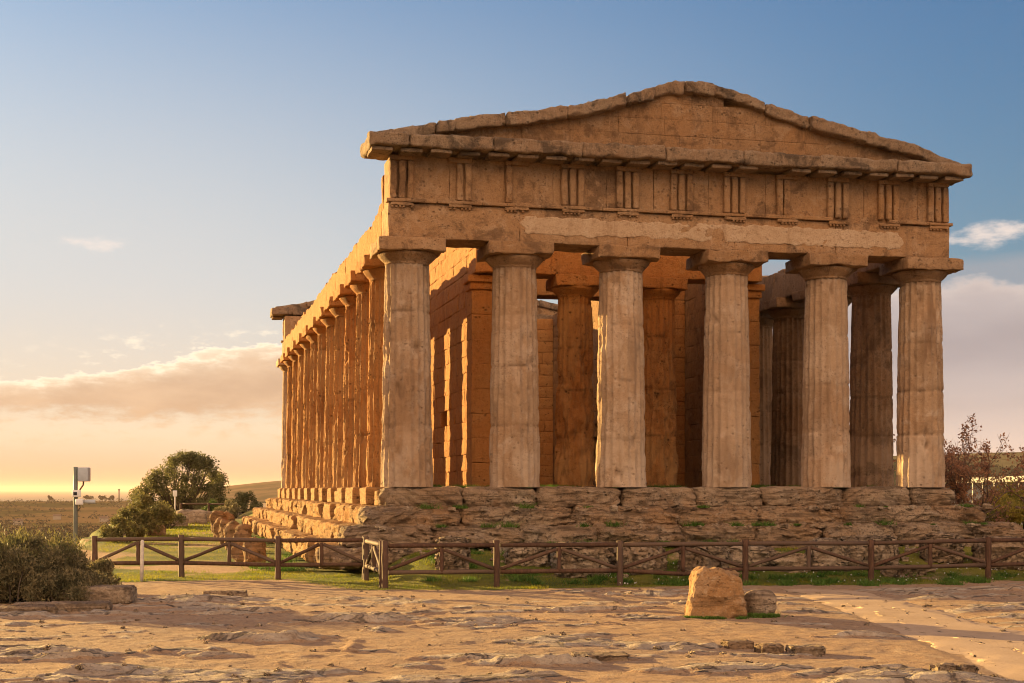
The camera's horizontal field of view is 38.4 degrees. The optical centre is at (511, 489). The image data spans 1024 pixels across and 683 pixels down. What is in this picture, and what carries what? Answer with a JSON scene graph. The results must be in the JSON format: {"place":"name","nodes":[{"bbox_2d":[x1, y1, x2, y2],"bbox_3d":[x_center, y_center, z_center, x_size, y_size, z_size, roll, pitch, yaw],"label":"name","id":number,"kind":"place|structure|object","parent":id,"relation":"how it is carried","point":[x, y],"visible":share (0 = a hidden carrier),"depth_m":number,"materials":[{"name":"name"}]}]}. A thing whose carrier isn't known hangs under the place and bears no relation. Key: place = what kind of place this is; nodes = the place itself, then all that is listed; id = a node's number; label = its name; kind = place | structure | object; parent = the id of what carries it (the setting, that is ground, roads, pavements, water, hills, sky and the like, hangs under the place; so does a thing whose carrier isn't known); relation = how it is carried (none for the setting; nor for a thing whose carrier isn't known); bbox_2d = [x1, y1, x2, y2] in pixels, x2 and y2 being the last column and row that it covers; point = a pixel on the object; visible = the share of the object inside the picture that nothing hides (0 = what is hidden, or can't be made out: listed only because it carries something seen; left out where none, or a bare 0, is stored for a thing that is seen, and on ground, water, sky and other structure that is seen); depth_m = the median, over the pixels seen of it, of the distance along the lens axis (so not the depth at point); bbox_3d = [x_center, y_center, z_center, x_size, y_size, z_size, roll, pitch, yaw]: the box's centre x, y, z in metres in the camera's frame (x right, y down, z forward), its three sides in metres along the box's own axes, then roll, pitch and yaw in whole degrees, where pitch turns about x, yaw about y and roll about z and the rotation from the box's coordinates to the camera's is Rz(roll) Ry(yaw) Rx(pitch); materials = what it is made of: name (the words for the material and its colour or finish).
{"place":"outdoors","nodes":[
{"label":"outdoors","id":0,"kind":"place"},
{"bbox_2d":[0,491,186,500],"bbox_3d":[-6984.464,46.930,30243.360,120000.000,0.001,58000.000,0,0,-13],"label":"sea","id":1,"kind":"structure","parent":0,"point":[31,495],"depth_m":11909.23,"materials":[{"name":"yellow liquid"}]},
{"bbox_2d":[0,503,1023,682],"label":"ground","id":2,"kind":"structure","parent":0,"point":[545,658],"depth_m":22.46,"materials":[{"name":"beige stone"}]},
{"bbox_2d":[0,604,57,613],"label":"flat rock","id":3,"kind":"object","parent":2,"relation":"on","point":[51,608],"visible":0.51,"depth_m":25.69,"materials":[{"name":"stone"}]},
{"bbox_2d":[0,523,114,603],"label":"bush","id":4,"kind":"object","parent":2,"relation":"on","point":[29,569],"visible":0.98,"depth_m":28.32,"materials":[{"name":"green plant"}]},
{"bbox_2d":[12,600,112,611],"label":"flat rock","id":5,"kind":"object","parent":2,"relation":"on","point":[77,606],"visible":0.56,"depth_m":26.41,"materials":[{"name":"stone"}]},
{"bbox_2d":[72,467,95,547],"bbox_3d":[-11.055,0.872,37.993,0.583,2.916,0.289,0,0,-13],"label":"camera pole","id":6,"kind":"object","parent":2,"relation":"on","point":[82,474],"visible":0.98,"depth_m":37.95,"materials":[{"name":"grey metal"}]},
{"bbox_2d":[63,584,136,603],"bbox_3d":[-8.010,2.048,28.614,1.373,0.380,0.873,0,0,-5],"label":"flat rock","id":7,"kind":"object","parent":2,"relation":"on","point":[119,593],"visible":0.66,"depth_m":28.26,"materials":[{"name":"stone"}]},
{"bbox_2d":[86,557,121,584],"bbox_3d":[-8.877,1.870,31.550,1.048,0.888,1.102,0,0,-13],"label":"bush","id":8,"kind":"object","parent":2,"relation":"on","point":[104,565],"visible":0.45,"depth_m":31.40,"materials":[{"name":"green plant"}]},
{"bbox_2d":[99,515,148,542],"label":"bush","id":9,"kind":"object","parent":2,"relation":"on","point":[130,529],"visible":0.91,"depth_m":61.59,"materials":[{"name":"green plant"}]},
{"bbox_2d":[115,525,165,535],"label":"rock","id":10,"kind":"object","parent":2,"relation":"on","point":[161,532],"visible":0.1,"depth_m":69.76,"materials":[{"name":"stone"}]},
{"bbox_2d":[140,540,143,581],"bbox_3d":[-8.902,1.756,35.401,0.107,1.100,0.104,0,0,-13],"label":"marker stake","id":11,"kind":"object","parent":2,"relation":"on","point":[142,561],"visible":0.84,"depth_m":35.37,"materials":[{"name":"white wood"}]},
{"bbox_2d":[113,491,176,534],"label":"bush","id":12,"kind":"object","parent":2,"relation":"on","point":[141,513],"visible":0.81,"depth_m":69.34,"materials":[{"name":"green plant"}]},
{"bbox_2d":[154,504,186,528],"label":"bush","id":13,"kind":"object","parent":2,"relation":"on","point":[179,517],"visible":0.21,"depth_m":83.81,"materials":[{"name":"green plant"}]},
{"bbox_2d":[173,491,176,510],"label":"information sign","id":14,"kind":"object","parent":2,"relation":"on","point":[174,494],"visible":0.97,"depth_m":99.96,"materials":[{"name":"white metal"}]},
{"bbox_2d":[168,515,188,526],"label":"rock","id":15,"kind":"object","parent":2,"relation":"on","point":[185,522],"visible":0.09,"depth_m":88.01,"materials":[{"name":"stone"}]},
{"bbox_2d":[127,449,231,511],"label":"olive tree","id":16,"kind":"object","parent":2,"relation":"on","point":[192,461],"visible":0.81,"depth_m":124.55,"materials":[{"name":"green plant"}]},
{"bbox_2d":[176,509,207,523],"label":"rock","id":17,"kind":"object","parent":2,"relation":"on","point":[198,516],"visible":0.66,"depth_m":94.57,"materials":[{"name":"stone"}]},
{"bbox_2d":[193,497,212,509],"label":"bush","id":18,"kind":"object","parent":2,"relation":"on","point":[199,506],"visible":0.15,"depth_m":120.87,"materials":[{"name":"green plant"}]},
{"bbox_2d":[180,503,236,517],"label":"wooden fence","id":19,"kind":"object","parent":2,"relation":"on","point":[208,504],"visible":0.45,"depth_m":115.31,"materials":[{"name":"brown wood"}]},
{"bbox_2d":[206,511,212,521],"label":"rock","id":20,"kind":"object","parent":2,"relation":"on","point":[208,515],"visible":0.06,"depth_m":98.64,"materials":[{"name":"stone"}]},
{"bbox_2d":[201,498,219,510],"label":"bush","id":21,"kind":"object","parent":2,"relation":"on","point":[212,507],"visible":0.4,"depth_m":115.72,"materials":[{"name":"green plant"}]},
{"bbox_2d":[209,510,227,533],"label":"stone drum","id":22,"kind":"object","parent":2,"relation":"on","point":[214,515],"visible":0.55,"depth_m":70.67,"materials":[{"name":"brown stone"}]},
{"bbox_2d":[213,517,226,536],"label":"stone drum","id":23,"kind":"object","parent":2,"relation":"on","point":[216,524],"visible":0.42,"depth_m":62.77,"materials":[{"name":"brown stone"}]},
{"bbox_2d":[218,519,229,543],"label":"stone drum","id":24,"kind":"object","parent":2,"relation":"on","point":[223,523],"visible":0.24,"depth_m":56.79,"materials":[{"name":"brown stone"}]},
{"bbox_2d":[202,590,247,596],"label":"flat rock","id":25,"kind":"object","parent":2,"relation":"on","point":[241,593],"visible":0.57,"depth_m":30.41,"materials":[{"name":"stone"}]},
{"bbox_2d":[212,498,242,517],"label":"bush","id":26,"kind":"object","parent":2,"relation":"on","point":[235,509],"visible":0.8,"depth_m":111.74,"materials":[{"name":"green plant"}]},
{"bbox_2d":[91,535,367,579],"bbox_3d":[-7.137,1.755,36.621,7.255,1.247,0.518,0,0,10],"label":"wooden fence","id":27,"kind":"object","parent":2,"relation":"on","point":[277,563],"visible":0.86,"depth_m":36.49,"materials":[{"name":"brown wood"}]},
{"bbox_2d":[224,511,234,520],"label":"stone drum","id":28,"kind":"object","parent":2,"relation":"on","point":[230,516],"visible":0.23,"depth_m":79.72,"materials":[{"name":"brown stone"}]},
{"bbox_2d":[223,520,238,549],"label":"stone drum","id":29,"kind":"object","parent":2,"relation":"on","point":[229,529],"visible":0.43,"depth_m":51.77,"materials":[{"name":"brown stone"}]},
{"bbox_2d":[231,530,250,561],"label":"stone drum","id":30,"kind":"object","parent":2,"relation":"on","point":[237,555],"visible":0.48,"depth_m":43.39,"materials":[{"name":"beige stone"}]},
{"bbox_2d":[235,524,251,534],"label":"stone drum","id":31,"kind":"object","parent":2,"relation":"on","point":[247,527],"visible":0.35,"depth_m":47.36,"materials":[{"name":"brown stone"}]},
{"bbox_2d":[231,490,262,512],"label":"bush","id":32,"kind":"object","parent":2,"relation":"on","point":[244,498],"visible":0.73,"depth_m":117.50,"materials":[{"name":"green plant"}]},
{"bbox_2d":[242,536,266,567],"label":"stone drum","id":33,"kind":"object","parent":2,"relation":"on","point":[258,547],"visible":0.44,"depth_m":41.23,"materials":[{"name":"beige stone"}]},
{"bbox_2d":[363,537,381,587],"bbox_3d":[-3.226,1.749,34.392,0.148,1.218,2.635,0,0,-14],"label":"wooden fence","id":34,"kind":"object","parent":2,"relation":"on","point":[373,554],"visible":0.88,"depth_m":34.36,"materials":[{"name":"brown wood"}]},
{"bbox_2d":[434,535,470,569],"bbox_3d":[-1.445,1.574,35.550,0.924,0.930,0.788,0,0,13],"label":"boulder","id":35,"kind":"object","parent":2,"relation":"on","point":[451,561],"visible":0.53,"depth_m":35.30,"materials":[{"name":"stone"}]},
{"bbox_2d":[0,584,1023,682],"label":"pebbles","id":36,"kind":"object","parent":2,"relation":"on","point":[80,666],"visible":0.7,"depth_m":21.42,"materials":[{"name":"beige stone"}]},
{"bbox_2d":[502,547,551,566],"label":"boulder","id":37,"kind":"object","parent":2,"relation":"on","point":[512,554],"visible":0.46,"depth_m":36.13,"materials":[{"name":"stone"}]},
{"bbox_2d":[549,540,613,577],"bbox_3d":[1.680,1.729,35.660,1.556,1.007,1.138,0,0,-13],"label":"boulder","id":38,"kind":"object","parent":2,"relation":"on","point":[604,554],"visible":0.45,"depth_m":35.25,"materials":[{"name":"stone"}]},
{"bbox_2d":[571,652,629,660],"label":"flat rock","id":39,"kind":"object","parent":2,"relation":"on","point":[611,656],"visible":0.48,"depth_m":19.06,"materials":[{"name":"stone"}]},
{"bbox_2d":[241,483,1018,618],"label":"weeds","id":40,"kind":"object","parent":2,"relation":"on","point":[785,580],"visible":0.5,"depth_m":35.74,"materials":[{"name":"green plant"}]},
{"bbox_2d":[242,80,1023,569],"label":"temple","id":41,"kind":"structure","parent":2,"relation":"on","point":[432,338],"depth_m":42.36,"materials":[{"name":"stone"}]},
{"bbox_2d":[610,546,667,574],"bbox_3d":[3.131,1.733,36.262,1.415,0.874,1.012,0,0,-26],"label":"boulder","id":42,"kind":"object","parent":2,"relation":"on","point":[632,554],"visible":0.45,"depth_m":35.89,"materials":[{"name":"stone"}]},
{"bbox_2d":[373,503,1023,577],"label":"rubble","id":43,"kind":"object","parent":2,"relation":"on","point":[818,525],"visible":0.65,"depth_m":40.99,"materials":[{"name":"stone"}]},
{"bbox_2d":[381,537,1023,588],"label":"wooden fence","id":44,"kind":"object","parent":2,"relation":"on","point":[744,567],"visible":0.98,"depth_m":34.38,"materials":[{"name":"brown wood"}]},
{"bbox_2d":[676,546,729,571],"bbox_3d":[4.727,1.766,36.243,1.326,0.949,0.971,0,0,-36],"label":"boulder","id":45,"kind":"object","parent":2,"relation":"on","point":[693,561],"visible":0.36,"depth_m":35.89,"materials":[{"name":"stone"}]},
{"bbox_2d":[684,566,747,617],"bbox_3d":[3.484,1.800,25.366,1.042,0.969,0.916,0,0,0],"label":"stone block","id":46,"kind":"object","parent":2,"relation":"on","point":[716,591],"depth_m":25.00,"materials":[{"name":"beige stone"}]},
{"bbox_2d":[720,639,753,648],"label":"flat rock","id":47,"kind":"object","parent":2,"relation":"on","point":[738,644],"visible":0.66,"depth_m":20.49,"materials":[{"name":"stone"}]},
{"bbox_2d":[728,546,775,566],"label":"boulder","id":48,"kind":"object","parent":2,"relation":"on","point":[757,553],"visible":0.42,"depth_m":37.13,"materials":[{"name":"stone"}]},
{"bbox_2d":[744,589,776,613],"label":"stone","id":49,"kind":"object","parent":2,"relation":"on","point":[761,600],"visible":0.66,"depth_m":25.41,"materials":[{"name":"grey stone"}]},
{"bbox_2d":[754,642,783,653],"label":"flat rock","id":50,"kind":"object","parent":2,"relation":"on","point":[773,647],"visible":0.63,"depth_m":20.12,"materials":[{"name":"stone"}]},
{"bbox_2d":[769,553,810,572],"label":"boulder","id":51,"kind":"object","parent":2,"relation":"on","point":[796,560],"visible":0.38,"depth_m":36.77,"materials":[{"name":"stone"}]},
{"bbox_2d":[785,644,825,655],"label":"flat rock","id":52,"kind":"object","parent":2,"relation":"on","point":[815,650],"visible":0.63,"depth_m":19.88,"materials":[{"name":"stone"}]},
{"bbox_2d":[610,559,1023,583],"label":"daisies","id":53,"kind":"object","parent":2,"relation":"on","point":[834,571],"visible":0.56,"depth_m":35.89,"materials":[{"name":"white plant"}]},
{"bbox_2d":[805,537,850,572],"bbox_3d":[7.974,1.694,37.261,1.123,0.991,0.949,0,0,-13],"label":"boulder","id":54,"kind":"object","parent":2,"relation":"on","point":[819,559],"visible":0.49,"depth_m":36.91,"materials":[{"name":"stone"}]},
{"bbox_2d":[841,535,899,565],"bbox_3d":[9.123,1.626,37.889,1.696,0.954,1.132,0,0,-22],"label":"boulder","id":55,"kind":"object","parent":2,"relation":"on","point":[860,552],"visible":0.46,"depth_m":37.46,"materials":[{"name":"stone"}]},
{"bbox_2d":[880,564,927,577],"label":"boulder","id":56,"kind":"object","parent":2,"relation":"on","point":[897,572],"visible":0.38,"depth_m":36.62,"materials":[{"name":"stone"}]},
{"bbox_2d":[919,532,964,563],"bbox_3d":[11.306,1.575,38.654,1.214,0.945,1.032,0,0,8],"label":"boulder","id":57,"kind":"object","parent":2,"relation":"on","point":[940,556],"visible":0.71,"depth_m":38.29,"materials":[{"name":"stone"}]},
{"bbox_2d":[928,662,956,670],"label":"flat rock","id":58,"kind":"object","parent":2,"relation":"on","point":[943,666],"visible":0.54,"depth_m":17.64,"materials":[{"name":"stone"}]},
{"bbox_2d":[893,413,1023,521],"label":"russet tree","id":59,"kind":"object","parent":2,"relation":"on","point":[958,476],"visible":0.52,"depth_m":54.46,"materials":[{"name":"brown plant"}]},
{"bbox_2d":[956,664,978,672],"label":"flat rock","id":60,"kind":"object","parent":2,"relation":"on","point":[968,668],"visible":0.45,"depth_m":17.55,"materials":[{"name":"stone"}]},
{"bbox_2d":[971,536,1023,570],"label":"boulder","id":61,"kind":"object","parent":2,"relation":"on","point":[997,551],"visible":0.38,"depth_m":37.84,"materials":[{"name":"stone"}]},
{"bbox_2d":[974,477,1022,526],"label":"bush","id":62,"kind":"object","parent":2,"relation":"on","point":[1008,494],"visible":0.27,"depth_m":61.61,"materials":[{"name":"green plant"}]},
{"bbox_2d":[987,487,1023,528],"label":"bush","id":63,"kind":"object","parent":2,"relation":"on","point":[1017,518],"visible":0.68,"depth_m":57.42,"materials":[{"name":"green plant"}]},
{"bbox_2d":[987,445,1023,501],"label":"russet tree","id":64,"kind":"object","parent":2,"relation":"on","point":[1020,465],"visible":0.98,"depth_m":52.93,"materials":[{"name":"brown plant"}]},
{"bbox_2d":[0,452,1023,547],"bbox_3d":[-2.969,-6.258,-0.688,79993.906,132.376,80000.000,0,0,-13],"label":"hills","id":65,"kind":"structure","parent":0,"point":[263,492],"depth_m":2060.72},
{"bbox_2d":[13,519,22,524],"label":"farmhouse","id":66,"kind":"object","parent":65,"relation":"on","point":[21,521],"visible":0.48,"depth_m":1496.67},
{"bbox_2d":[53,514,60,519],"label":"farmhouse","id":67,"kind":"object","parent":65,"relation":"on","point":[56,516],"visible":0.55,"depth_m":1746.55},
{"bbox_2d":[83,495,93,499],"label":"tree","id":68,"kind":"object","parent":65,"relation":"on","point":[86,497],"visible":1,"depth_m":2419.17,"materials":[{"name":"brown plant"}]},
{"bbox_2d":[99,516,108,521],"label":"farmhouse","id":69,"kind":"object","parent":65,"relation":"on","point":[105,518],"visible":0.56,"depth_m":1646.51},
{"bbox_2d":[105,495,113,499],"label":"tree","id":70,"kind":"object","parent":65,"relation":"on","point":[111,497],"visible":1,"depth_m":2418.45,"materials":[{"name":"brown plant"}]},
{"bbox_2d":[0,456,1023,551],"bbox_3d":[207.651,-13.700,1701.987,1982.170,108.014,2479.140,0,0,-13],"label":"scrub","id":71,"kind":"object","parent":65,"relation":"on","point":[82,529],"visible":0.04,"depth_m":1374.68,"materials":[{"name":"plant"}]},
{"bbox_2d":[951,476,1023,524],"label":"viaduct","id":72,"kind":"object","parent":65,"relation":"on","point":[975,486],"visible":0.04,"depth_m":627.46,"materials":[{"name":"concrete"}]},
{"bbox_2d":[0,0,1023,490],"label":"sky","id":73,"kind":"structure","parent":0,"point":[175,174],"materials":[{"name":"blue"}]},
{"bbox_2d":[8,590,1023,680],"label":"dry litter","id":74,"kind":"object","parent":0,"point":[415,645],"visible":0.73,"depth_m":22.45,"materials":[{"name":"brown plant"}]},
{"bbox_2d":[98,522,1023,589],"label":"grass","id":75,"kind":"structure","parent":0,"point":[189,530],"depth_m":36.45,"materials":[{"name":"green plant"}]},
{"bbox_2d":[783,589,1023,682],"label":"path","id":76,"kind":"structure","parent":0,"point":[990,645],"depth_m":23.31,"materials":[{"name":"beige stone"}]}
]}

